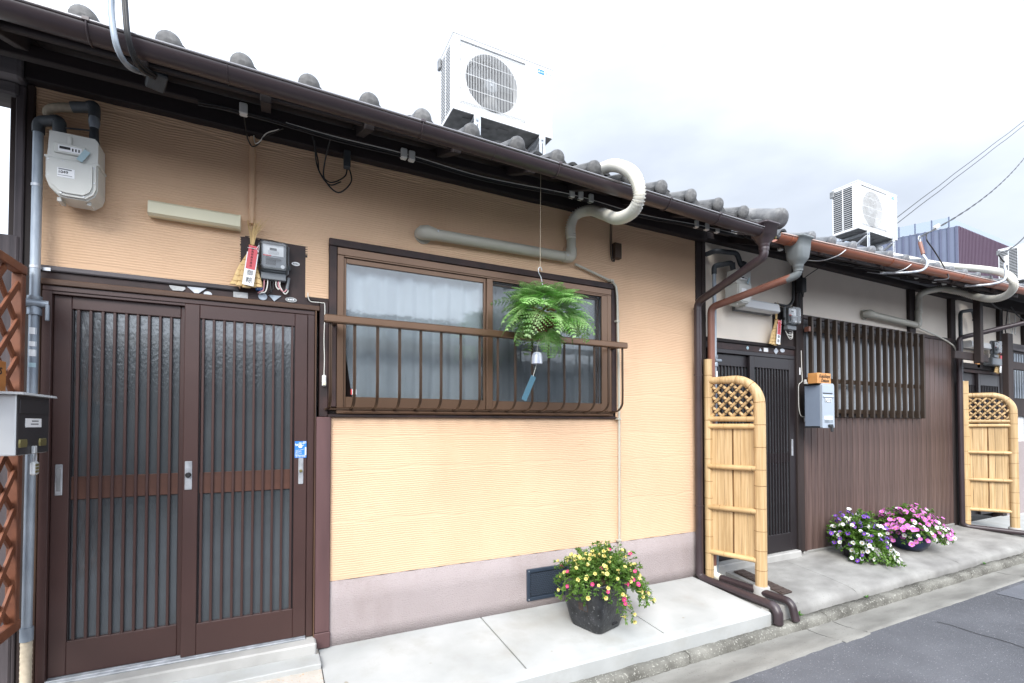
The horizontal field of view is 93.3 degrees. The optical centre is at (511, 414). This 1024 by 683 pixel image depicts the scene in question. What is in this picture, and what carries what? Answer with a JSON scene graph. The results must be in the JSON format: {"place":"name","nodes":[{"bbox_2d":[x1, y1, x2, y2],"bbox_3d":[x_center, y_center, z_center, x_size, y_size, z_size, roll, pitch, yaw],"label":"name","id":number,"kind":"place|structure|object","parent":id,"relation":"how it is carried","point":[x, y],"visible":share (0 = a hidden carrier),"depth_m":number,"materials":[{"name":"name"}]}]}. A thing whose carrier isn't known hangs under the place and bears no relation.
{"place":"outdoors","nodes":[
{"label":"outdoors","id":0,"kind":"place"},
{"bbox_2d":[172,577,770,682],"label":"pavement","id":1,"kind":"structure","parent":0,"point":[550,643],"depth_m":2.88,"materials":[{"name":"white concrete"}]},
{"bbox_2d":[70,635,315,682],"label":"door step","id":2,"kind":"object","parent":1,"relation":"on","point":[184,670],"depth_m":2.47,"materials":[{"name":"concrete"}]},
{"bbox_2d":[553,540,655,633],"bbox_3d":[0.595,1.115,3.194,0.779,0.542,0.619,1,-1,-27],"label":"flower pot","id":3,"kind":"object","parent":1,"relation":"on","point":[598,580],"visible":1,"depth_m":3.08,"materials":[{"name":"black"}]},
{"bbox_2d":[0,0,1023,246],"label":"sky","id":4,"kind":"structure","parent":0,"point":[787,104],"materials":[{"name":"white"}]},
{"bbox_2d":[318,514,1023,651],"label":"ground","id":5,"kind":"structure","parent":0,"point":[976,517],"depth_m":8.34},
{"bbox_2d":[718,588,797,623],"bbox_3d":[1.829,1.543,3.866,0.360,0.270,0.710,1,-1,-27],"label":"drain gap","id":6,"kind":"object","parent":5,"relation":"on","point":[785,610],"visible":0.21,"depth_m":3.57,"materials":[{"name":"concrete"}]},
{"bbox_2d":[571,552,1023,682],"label":"kerb","id":7,"kind":"structure","parent":5,"relation":"on","point":[643,670],"depth_m":3.49,"materials":[{"name":"concrete"}]},
{"bbox_2d":[0,0,788,682],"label":"row house","id":8,"kind":"structure","parent":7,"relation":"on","point":[190,506],"depth_m":2.73,"materials":[{"name":"beige paint"}]},
{"bbox_2d":[0,250,27,644],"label":"trellis","id":9,"kind":"object","parent":8,"relation":"attached to","point":[13,302],"visible":0.85,"depth_m":2.09,"materials":[{"name":"brown wood"}]},
{"bbox_2d":[0,361,5,390],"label":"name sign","id":10,"kind":"object","parent":9,"relation":"attached to","point":[2,375],"visible":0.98,"depth_m":1.88,"materials":[{"name":"brown wood"}]},
{"bbox_2d":[0,391,56,455],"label":"letter box","id":11,"kind":"object","parent":9,"relation":"attached to","point":[24,420],"visible":1,"depth_m":1.86,"materials":[{"name":"silver metal"}]},
{"bbox_2d":[30,453,38,475],"bbox_3d":[-1.913,0.192,1.939,0.018,0.097,0.048,1,-1,-27],"label":"padlock","id":12,"kind":"object","parent":11,"relation":"hanging from","point":[34,468],"visible":1,"depth_m":1.93,"materials":[{"name":"metal"}]},
{"bbox_2d":[19,100,100,682],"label":"gas pipe","id":13,"kind":"object","parent":8,"relation":"attached to","point":[35,302],"visible":0.98,"depth_m":2.19,"materials":[{"name":"metal"}]},
{"bbox_2d":[44,126,106,210],"bbox_3d":[-2.027,-1.176,2.250,0.194,0.404,0.134,1,-1,-27],"label":"gas meter","id":14,"kind":"object","parent":13,"relation":"attached to","point":[76,175],"visible":0.98,"depth_m":2.21,"materials":[{"name":"metal"}]},
{"bbox_2d":[54,142,85,156],"bbox_3d":[-2.009,-1.206,2.199,0.112,0.046,0.011,1,-1,-27],"label":"index window","id":15,"kind":"structure","parent":14,"relation":"in","point":[62,148],"depth_m":2.19,"materials":[{"name":"white plastic"}]},
{"bbox_2d":[47,295,184,677],"bbox_3d":[-1.925,0.332,2.416,0.569,1.807,0.038,1,-1,-27],"label":"sliding door","id":16,"kind":"structure","parent":8,"relation":"in","point":[115,548],"depth_m":2.39,"materials":[{"name":"brown wood"}]},
{"bbox_2d":[107,0,167,92],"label":"service bracket","id":17,"kind":"object","parent":8,"relation":"attached to","point":[156,80],"visible":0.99,"depth_m":1.82,"materials":[{"name":"white plastic"}]},
{"bbox_2d":[169,285,184,290],"bbox_3d":[-1.727,-0.653,2.496,0.070,0.025,0.006,1,-1,-27],"label":"lintel plate","id":18,"kind":"object","parent":8,"relation":"attached to","point":[176,288],"visible":1,"depth_m":2.49,"materials":[{"name":"white metal"}]},
{"bbox_2d":[147,200,240,231],"bbox_3d":[-1.643,-1.034,2.518,0.402,0.082,0.070,1,-1,-27],"label":"wall lamp","id":19,"kind":"object","parent":8,"relation":"attached to","point":[187,214],"visible":1,"depth_m":2.49,"materials":[{"name":"beige plastic"}]},
{"bbox_2d":[187,286,205,293],"bbox_3d":[-1.652,-0.654,2.534,0.086,0.031,0.006,1,-1,-27],"label":"lintel plate","id":20,"kind":"object","parent":8,"relation":"attached to","point":[198,290],"visible":1,"depth_m":2.53,"materials":[{"name":"metal"}]},
{"bbox_2d":[233,292,247,298],"bbox_3d":[-1.472,-0.651,2.624,0.069,0.031,0.006,1,-1,-27],"label":"lintel plate","id":21,"kind":"object","parent":8,"relation":"on","point":[240,295],"visible":1,"depth_m":2.62,"materials":[{"name":"white metal"}]},
{"bbox_2d":[180,304,307,657],"bbox_3d":[-1.432,0.333,2.619,0.587,1.817,0.051,1,-1,-27],"label":"sliding door","id":22,"kind":"structure","parent":8,"relation":"in","point":[243,564],"depth_m":2.61,"materials":[{"name":"brown wood"}]},
{"bbox_2d":[295,441,305,457],"bbox_3d":[-1.194,0.195,2.731,0.060,0.094,0.003,1,-1,-27],"label":"warning sticker","id":23,"kind":"object","parent":22,"relation":"attached to","point":[300,449],"visible":1,"depth_m":2.73,"materials":[{"name":"blue paper"}]},
{"bbox_2d":[229,219,267,287],"bbox_3d":[-1.415,-0.883,2.603,0.182,0.397,0.049,1,-1,-27],"label":"straw charm","id":24,"kind":"object","parent":8,"relation":"hanging from","point":[247,274],"visible":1,"depth_m":2.59,"materials":[{"name":"beige plant"}]},
{"bbox_2d":[248,136,255,224],"bbox_3d":[-1.426,-1.287,2.654,0.035,0.480,0.033,1,-1,-27],"label":"cable cover","id":25,"kind":"object","parent":8,"relation":"attached to","point":[251,194],"visible":0.98,"depth_m":2.64,"materials":[{"name":"beige paint"}]},
{"bbox_2d":[258,293,266,299],"bbox_3d":[-1.377,-0.654,2.672,0.044,0.039,0.006,1,-1,-27],"label":"lintel plate","id":26,"kind":"object","parent":8,"relation":"attached to","point":[262,296],"visible":1,"depth_m":2.67,"materials":[{"name":"silver metal"}]},
{"bbox_2d":[244,117,283,146],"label":"cable loops","id":27,"kind":"object","parent":8,"relation":"attached to","point":[264,136],"visible":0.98,"depth_m":2.59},
{"bbox_2d":[257,240,290,282],"bbox_3d":[-1.312,-0.850,2.665,0.169,0.209,0.086,1,-1,-27],"label":"electric meter","id":28,"kind":"object","parent":8,"relation":"attached to","point":[273,261],"visible":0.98,"depth_m":2.66,"materials":[{"name":"grey plastic"}]},
{"bbox_2d":[258,277,289,294],"bbox_3d":[-1.319,-0.717,2.682,0.163,0.111,0.025,1,-1,-27],"label":"meter wiring","id":29,"kind":"object","parent":28,"relation":"attached to","point":[287,285],"visible":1,"depth_m":2.68,"materials":[{"name":"white plastic"}]},
{"bbox_2d":[269,295,280,300],"bbox_3d":[-1.323,-0.651,2.699,0.066,0.034,0.006,1,-1,-27],"label":"lintel plate","id":30,"kind":"object","parent":8,"relation":"attached to","point":[274,297],"visible":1,"depth_m":2.69,"materials":[{"name":"silver metal"}]},
{"bbox_2d":[285,297,296,302],"bbox_3d":[-1.250,-0.651,2.735,0.060,0.028,0.007,1,-1,-27],"label":"lintel plate","id":31,"kind":"object","parent":8,"relation":"attached to","point":[289,299],"visible":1,"depth_m":2.73,"materials":[{"name":"grey metal"}]},
{"bbox_2d":[307,293,325,385],"bbox_3d":[-1.119,-0.433,2.772,0.103,0.533,0.025,1,-1,-24],"label":"doorbell","id":32,"kind":"object","parent":8,"relation":"attached to","point":[323,380],"visible":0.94,"depth_m":2.79,"materials":[{"name":"white plastic"}]},
{"bbox_2d":[312,136,351,192],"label":"cable loops","id":33,"kind":"object","parent":8,"relation":"hanging from","point":[347,160],"visible":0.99,"depth_m":2.81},
{"bbox_2d":[198,101,743,238],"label":"eave cables","id":34,"kind":"object","parent":8,"relation":"attached to","point":[410,156],"visible":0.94,"depth_m":2.82,"materials":[{"name":"black rubber"}]},
{"bbox_2d":[327,238,616,418],"bbox_3d":[-0.154,-0.502,3.335,2.102,1.047,0.163,1,-1,-27],"label":"window","id":35,"kind":"structure","parent":8,"relation":"in","point":[366,280],"depth_m":3.22,"materials":[{"name":"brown wood"}]},
{"bbox_2d":[324,314,627,413],"bbox_3d":[-0.121,-0.282,3.183,2.105,0.522,0.180,1,-1,-27],"label":"window railing","id":36,"kind":"object","parent":8,"relation":"attached to","point":[332,320],"depth_m":3.01,"materials":[{"name":"brown metal"}]},
{"bbox_2d":[437,31,551,154],"bbox_3d":[-0.125,-2.387,3.942,0.912,0.942,0.365,1,-1,-27],"label":"air conditioner","id":37,"kind":"object","parent":8,"relation":"on","point":[493,93],"visible":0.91,"depth_m":3.81,"materials":[{"name":"white paint"}]},
{"bbox_2d":[414,159,645,262],"bbox_3d":[0.039,-1.605,3.159,1.258,1.026,1.390,1,-1,-27],"label":"pipe duct","id":38,"kind":"object","parent":8,"relation":"attached to","point":[629,171],"visible":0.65,"depth_m":3.14,"materials":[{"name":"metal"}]},
{"bbox_2d":[491,174,595,357],"bbox_3d":[0.207,-0.930,3.035,0.688,1.158,0.600,0,-1,-9],"label":"hanging fern","id":39,"kind":"object","parent":8,"relation":"hanging from","point":[531,297],"visible":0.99,"depth_m":2.95,"materials":[{"name":"plant"}]},
{"bbox_2d":[521,339,542,400],"bbox_3d":[0.127,-0.312,2.978,0.155,0.458,0.069,1,-1,-27],"label":"wind chime","id":40,"kind":"object","parent":39,"relation":"hanging from","point":[536,358],"visible":0.98,"depth_m":2.96,"materials":[{"name":"ceramic"}]},
{"bbox_2d":[526,563,568,601],"bbox_3d":[0.261,1.190,3.449,0.353,0.220,0.024,1,-1,-27],"label":"floor vent","id":41,"kind":"object","parent":8,"relation":"attached to","point":[540,583],"visible":0.72,"depth_m":3.42,"materials":[{"name":"metal"}]},
{"bbox_2d":[574,263,621,559],"bbox_3d":[0.654,0.100,3.653,0.426,2.446,0.042,1,-1,-27],"label":"drain pipe","id":42,"kind":"object","parent":8,"relation":"attached to","point":[619,539],"visible":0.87,"depth_m":3.72,"materials":[{"name":"beige plastic"}]},
{"bbox_2d":[610,224,621,261],"bbox_3d":[0.802,-1.341,3.762,0.102,0.308,0.040,1,-1,-27],"label":"junction box","id":43,"kind":"object","parent":8,"relation":"attached to","point":[615,247],"visible":0.94,"depth_m":3.75,"materials":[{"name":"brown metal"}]},
{"bbox_2d":[701,229,1023,621],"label":"row house","id":44,"kind":"structure","parent":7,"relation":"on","point":[817,478],"depth_m":4.91,"materials":[{"name":"beige paint"}]},
{"bbox_2d":[705,249,746,571],"bbox_3d":[1.881,-0.055,4.214,0.396,2.779,0.107,0,-1,-16],"label":"gas pipe","id":45,"kind":"object","parent":44,"relation":"attached to","point":[731,264],"visible":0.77,"depth_m":4.17,"materials":[{"name":"grey metal"}]},
{"bbox_2d":[725,262,750,307],"bbox_3d":[1.989,-1.156,4.239,0.194,0.404,0.134,1,-1,-27],"label":"gas meter","id":46,"kind":"object","parent":45,"relation":"attached to","point":[741,284],"visible":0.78,"depth_m":4.20,"materials":[{"name":"metal"}]},
{"bbox_2d":[739,276,747,280],"bbox_3d":[2.007,-1.186,4.188,0.112,0.046,0.011,1,-1,-27],"label":"index window","id":47,"kind":"structure","parent":46,"relation":"in","point":[744,278],"depth_m":4.19,"materials":[{"name":"grey plastic"}]},
{"bbox_2d":[717,353,747,560],"bbox_3d":[1.990,0.373,4.383,0.550,1.840,0.032,1,-1,-27],"label":"sliding door","id":48,"kind":"structure","parent":44,"relation":"in","point":[731,365],"depth_m":4.38,"materials":[{"name":"black metal"}]},
{"bbox_2d":[732,300,779,315],"bbox_3d":[2.248,-0.993,4.443,0.502,0.100,0.125,1,-1,-27],"label":"wall lamp","id":49,"kind":"object","parent":44,"relation":"attached to","point":[756,307],"visible":0.77,"depth_m":4.41,"materials":[{"name":"white paint"}]},
{"bbox_2d":[747,356,794,553],"bbox_3d":[2.460,0.377,4.578,0.625,1.840,0.037,1,-1,-27],"label":"sliding door","id":50,"kind":"structure","parent":44,"relation":"in","point":[774,376],"depth_m":4.61,"materials":[{"name":"black metal"}]},
{"bbox_2d":[769,303,781,345],"bbox_3d":[2.475,-0.864,4.543,0.175,0.421,0.049,1,-1,-27],"label":"straw charm","id":51,"kind":"object","parent":44,"relation":"hanging from","point":[775,337],"visible":0.95,"depth_m":4.53,"materials":[{"name":"beige plant"}]},
{"bbox_2d":[783,306,800,330],"bbox_3d":[2.673,-0.924,4.613,0.176,0.218,0.090,1,-1,-27],"label":"electric meter","id":52,"kind":"object","parent":44,"relation":"attached to","point":[789,318],"visible":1,"depth_m":4.61,"materials":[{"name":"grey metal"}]},
{"bbox_2d":[775,263,825,338],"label":"cables","id":53,"kind":"object","parent":44,"relation":"attached to","point":[801,285],"visible":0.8,"depth_m":4.68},
{"bbox_2d":[798,350,807,421],"bbox_3d":[2.856,-0.282,4.740,0.133,0.705,0.033,1,-1,-27],"label":"cable","id":54,"kind":"object","parent":44,"relation":"attached to","point":[805,382],"visible":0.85,"depth_m":4.75,"materials":[{"name":"white plastic"}]},
{"bbox_2d":[718,523,954,575],"bbox_3d":[3.655,1.385,5.181,4.400,0.138,0.160,1,-1,-27],"label":"door sill","id":55,"kind":"structure","parent":44,"relation":"attached to","point":[725,566],"depth_m":4.48,"materials":[{"name":"concrete"}]},
{"bbox_2d":[803,319,921,418],"bbox_3d":[3.883,-0.456,5.327,2.235,0.978,0.090,1,-1,-27],"label":"window","id":56,"kind":"structure","parent":44,"relation":"in","point":[805,322],"depth_m":5.23,"materials":[{"name":"grey glass"}]},
{"bbox_2d":[830,180,896,252],"bbox_3d":[4.458,-2.338,6.125,0.912,0.942,0.365,1,-1,-27],"label":"air conditioner","id":57,"kind":"object","parent":44,"relation":"on","point":[864,214],"visible":0.94,"depth_m":5.97,"materials":[{"name":"metal"}]},
{"bbox_2d":[804,316,925,417],"bbox_3d":[3.854,-0.463,5.224,2.180,0.988,0.088,1,-1,-27],"label":"window lattice","id":58,"kind":"object","parent":44,"relation":"attached to","point":[879,384],"depth_m":5.20,"materials":[{"name":"brown wood"}]},
{"bbox_2d":[804,383,834,427],"bbox_3d":[2.920,-0.086,4.596,0.189,0.416,0.187,1,-1,-27],"label":"letter box","id":59,"kind":"object","parent":58,"relation":"attached to","point":[819,405],"visible":0.98,"depth_m":4.53,"materials":[{"name":"silver metal"}]},
{"bbox_2d":[808,373,830,383],"bbox_3d":[2.904,-0.343,4.568,0.207,0.098,0.095,1,-1,-27],"label":"name sign","id":60,"kind":"object","parent":59,"relation":"on","point":[815,378],"visible":0.99,"depth_m":4.52,"materials":[{"name":"orange wood"}]},
{"bbox_2d":[828,424,833,431],"bbox_3d":[2.979,0.122,4.513,0.055,0.070,0.026,1,-1,-27],"label":"padlock","id":61,"kind":"object","parent":59,"relation":"hanging from","point":[831,426],"visible":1,"depth_m":4.51,"materials":[{"name":"silver metal"}]},
{"bbox_2d":[744,235,994,294],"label":"eave cables","id":62,"kind":"object","parent":44,"relation":"attached to","point":[779,249],"visible":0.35,"depth_m":4.54,"materials":[{"name":"grey plastic"}]},
{"bbox_2d":[880,235,928,273],"bbox_3d":[3.644,-1.486,4.446,0.482,0.422,0.167,0,-1,-12],"label":"wire anchor","id":63,"kind":"object","parent":44,"relation":"attached to","point":[921,248],"visible":1,"depth_m":4.46,"materials":[{"name":"metal"}]},
{"bbox_2d":[919,327,955,350],"bbox_3d":[5.263,-0.902,5.976,0.929,0.286,0.028,1,-1,-27],"label":"drain pipe","id":64,"kind":"object","parent":44,"relation":"attached to","point":[947,341],"visible":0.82,"depth_m":5.97,"materials":[{"name":"grey plastic"}]},
{"bbox_2d":[861,253,1018,327],"bbox_3d":[4.648,-1.548,5.633,1.505,1.045,1.074,0,-1,11],"label":"pipe duct","id":65,"kind":"object","parent":44,"relation":"attached to","point":[1013,287],"visible":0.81,"depth_m":5.47,"materials":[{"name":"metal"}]},
{"bbox_2d":[858,121,1023,246],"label":"power line","id":66,"kind":"object","parent":44,"relation":"attached to","point":[955,172],"visible":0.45,"depth_m":12.60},
{"bbox_2d":[897,125,1023,223],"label":"power line","id":67,"kind":"object","parent":44,"relation":"attached to","point":[957,176],"visible":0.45,"depth_m":12.62,"materials":[{"name":"black rubber"}]},
{"bbox_2d":[919,158,1023,280],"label":"drop wire","id":68,"kind":"object","parent":44,"relation":"attached to","point":[936,227],"visible":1,"depth_m":5.01,"materials":[{"name":"black rubber"}]},
{"bbox_2d":[964,255,1008,286],"bbox_3d":[5.002,-1.510,5.061,0.452,0.338,0.121,0,-1,0],"label":"wire anchor","id":69,"kind":"object","parent":44,"relation":"attached to","point":[1006,260],"visible":1,"depth_m":5.06,"materials":[{"name":"metal"}]},
{"bbox_2d":[998,237,1023,267],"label":"drop wire","id":70,"kind":"object","parent":69,"relation":"attached to","point":[1008,250],"visible":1,"depth_m":5.11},
{"bbox_2d":[952,290,1023,423],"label":"hanging timber","id":71,"kind":"object","parent":44,"relation":"attached to","point":[1009,366],"visible":0.84,"depth_m":6.04,"materials":[{"name":"brown wood"}]},
{"bbox_2d":[734,569,791,594],"bbox_3d":[2.068,1.376,4.006,0.120,0.072,0.447,1,-1,-27],"label":"drain cover","id":72,"kind":"object","parent":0,"point":[777,588],"visible":0.78,"depth_m":3.96,"materials":[{"name":"brown metal"}]},
{"bbox_2d":[726,523,1023,614],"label":"old pavement","id":73,"kind":"structure","parent":0,"point":[816,581],"depth_m":4.46,"materials":[{"name":"concrete"}]},
{"bbox_2d":[703,359,769,598],"bbox_3d":[1.808,0.484,3.911,0.120,1.910,0.504,1,-2,-41],"label":"bamboo screen","id":74,"kind":"object","parent":73,"relation":"on","point":[735,510],"visible":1,"depth_m":3.89,"materials":[{"name":"wood"}]},
{"bbox_2d":[826,507,906,566],"bbox_3d":[3.364,1.159,4.673,0.529,0.519,0.585,0,-1,-11],"label":"flower pot","id":75,"kind":"object","parent":73,"relation":"on","point":[855,536],"visible":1,"depth_m":4.59,"materials":[{"name":"plant"}]},
{"bbox_2d":[875,503,956,550],"bbox_3d":[4.208,1.163,5.082,0.849,0.475,0.617,1,-1,-27],"label":"flower pot","id":76,"kind":"object","parent":73,"relation":"on","point":[911,528],"visible":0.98,"depth_m":4.96,"materials":[{"name":"pink plant"}]},
{"bbox_2d":[730,580,1023,682],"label":"road","id":77,"kind":"structure","parent":0,"point":[929,647],"depth_m":3.14,"materials":[{"name":"grey asphalt"}]},
{"bbox_2d":[631,563,1023,682],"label":"gutter channel","id":78,"kind":"object","parent":77,"relation":"on","point":[729,667],"visible":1,"depth_m":3.41,"materials":[{"name":"concrete"}]},
{"bbox_2d":[940,622,1023,647],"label":"road crack","id":79,"kind":"object","parent":77,"relation":"on","point":[984,635],"visible":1,"depth_m":3.38,"materials":[{"name":"black asphalt"}]},
{"bbox_2d":[997,583,1023,599],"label":"asphalt patch","id":80,"kind":"object","parent":77,"relation":"on","point":[1017,591],"visible":1,"depth_m":4.27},
{"bbox_2d":[839,217,1008,278],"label":"building","id":81,"kind":"structure","parent":0,"point":[958,245],"depth_m":30.41,"materials":[{"name":"purple metal"}]},
{"bbox_2d":[971,513,1023,536],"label":"pavement","id":82,"kind":"structure","parent":0,"point":[1000,521],"depth_m":6.35,"materials":[{"name":"white concrete"}]},
{"bbox_2d":[890,277,1023,516],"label":"row house","id":83,"kind":"structure","parent":82,"relation":"on","point":[982,378],"depth_m":6.75,"materials":[{"name":"beige paint"}]},
{"bbox_2d":[958,309,972,380],"bbox_3d":[5.877,-0.002,6.207,0.407,2.752,0.072,0,-1,-21],"label":"gas pipe","id":84,"kind":"object","parent":83,"relation":"attached to","point":[960,322],"visible":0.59,"depth_m":6.16,"materials":[{"name":"black metal"}]},
{"bbox_2d":[964,373,977,514],"bbox_3d":[5.996,0.386,6.389,0.650,1.885,0.032,1,-1,-27],"label":"sliding door","id":85,"kind":"structure","parent":83,"relation":"in","point":[969,377],"depth_m":6.46,"materials":[{"name":"black wood"}]},
{"bbox_2d":[963,340,991,350],"bbox_3d":[6.128,-0.916,6.385,0.552,0.100,0.125,1,-1,-27],"label":"wall lamp","id":86,"kind":"object","parent":83,"relation":"attached to","point":[968,345],"visible":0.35,"depth_m":6.29,"materials":[{"name":"white paint"}]},
{"bbox_2d":[975,374,1000,514],"bbox_3d":[6.530,0.390,6.618,0.650,1.885,0.032,1,-1,-27],"label":"sliding door","id":87,"kind":"structure","parent":83,"relation":"in","point":[984,383],"depth_m":6.59,"materials":[{"name":"black wood"}]},
{"bbox_2d":[956,321,1023,534],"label":"downpipe","id":88,"kind":"object","parent":83,"relation":"attached to","point":[960,424],"visible":0.87,"depth_m":6.06,"materials":[{"name":"brown metal"}]},
{"bbox_2d":[983,357,1001,366],"bbox_3d":[6.512,-0.719,6.553,0.300,0.100,0.100,1,-1,-27],"label":"meter box","id":89,"kind":"object","parent":83,"relation":"attached to","point":[993,362],"visible":0.84,"depth_m":6.50,"materials":[{"name":"grey metal"}]},
{"bbox_2d":[989,341,1001,357],"bbox_3d":[6.569,-0.893,6.555,0.185,0.229,0.094,1,-1,-27],"label":"electric meter","id":90,"kind":"object","parent":89,"relation":"on","point":[994,351],"visible":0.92,"depth_m":6.54,"materials":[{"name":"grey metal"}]},
{"bbox_2d":[994,344,1001,373],"bbox_3d":[6.652,-0.788,6.622,0.182,0.441,0.050,1,-1,-27],"label":"straw charm","id":91,"kind":"object","parent":83,"relation":"hanging from","point":[997,369],"visible":0.47,"depth_m":6.60,"materials":[{"name":"beige plant"}]},
{"bbox_2d":[990,302,1023,336],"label":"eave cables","id":92,"kind":"object","parent":83,"relation":"attached to","point":[1007,314],"visible":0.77,"depth_m":6.74,"materials":[{"name":"black rubber"}]},
{"bbox_2d":[996,244,1023,283],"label":"air conditioner","id":93,"kind":"object","parent":83,"relation":"on","point":[1015,254],"visible":0.52,"depth_m":7.93,"materials":[{"name":"metal"}]},
{"bbox_2d":[963,381,1021,536],"bbox_3d":[5.890,0.525,5.972,0.552,1.910,0.119,-1,-1,36],"label":"bamboo screen","id":94,"kind":"object","parent":82,"relation":"on","point":[1001,449],"visible":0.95,"depth_m":5.95,"materials":[{"name":"wood"}]}
]}

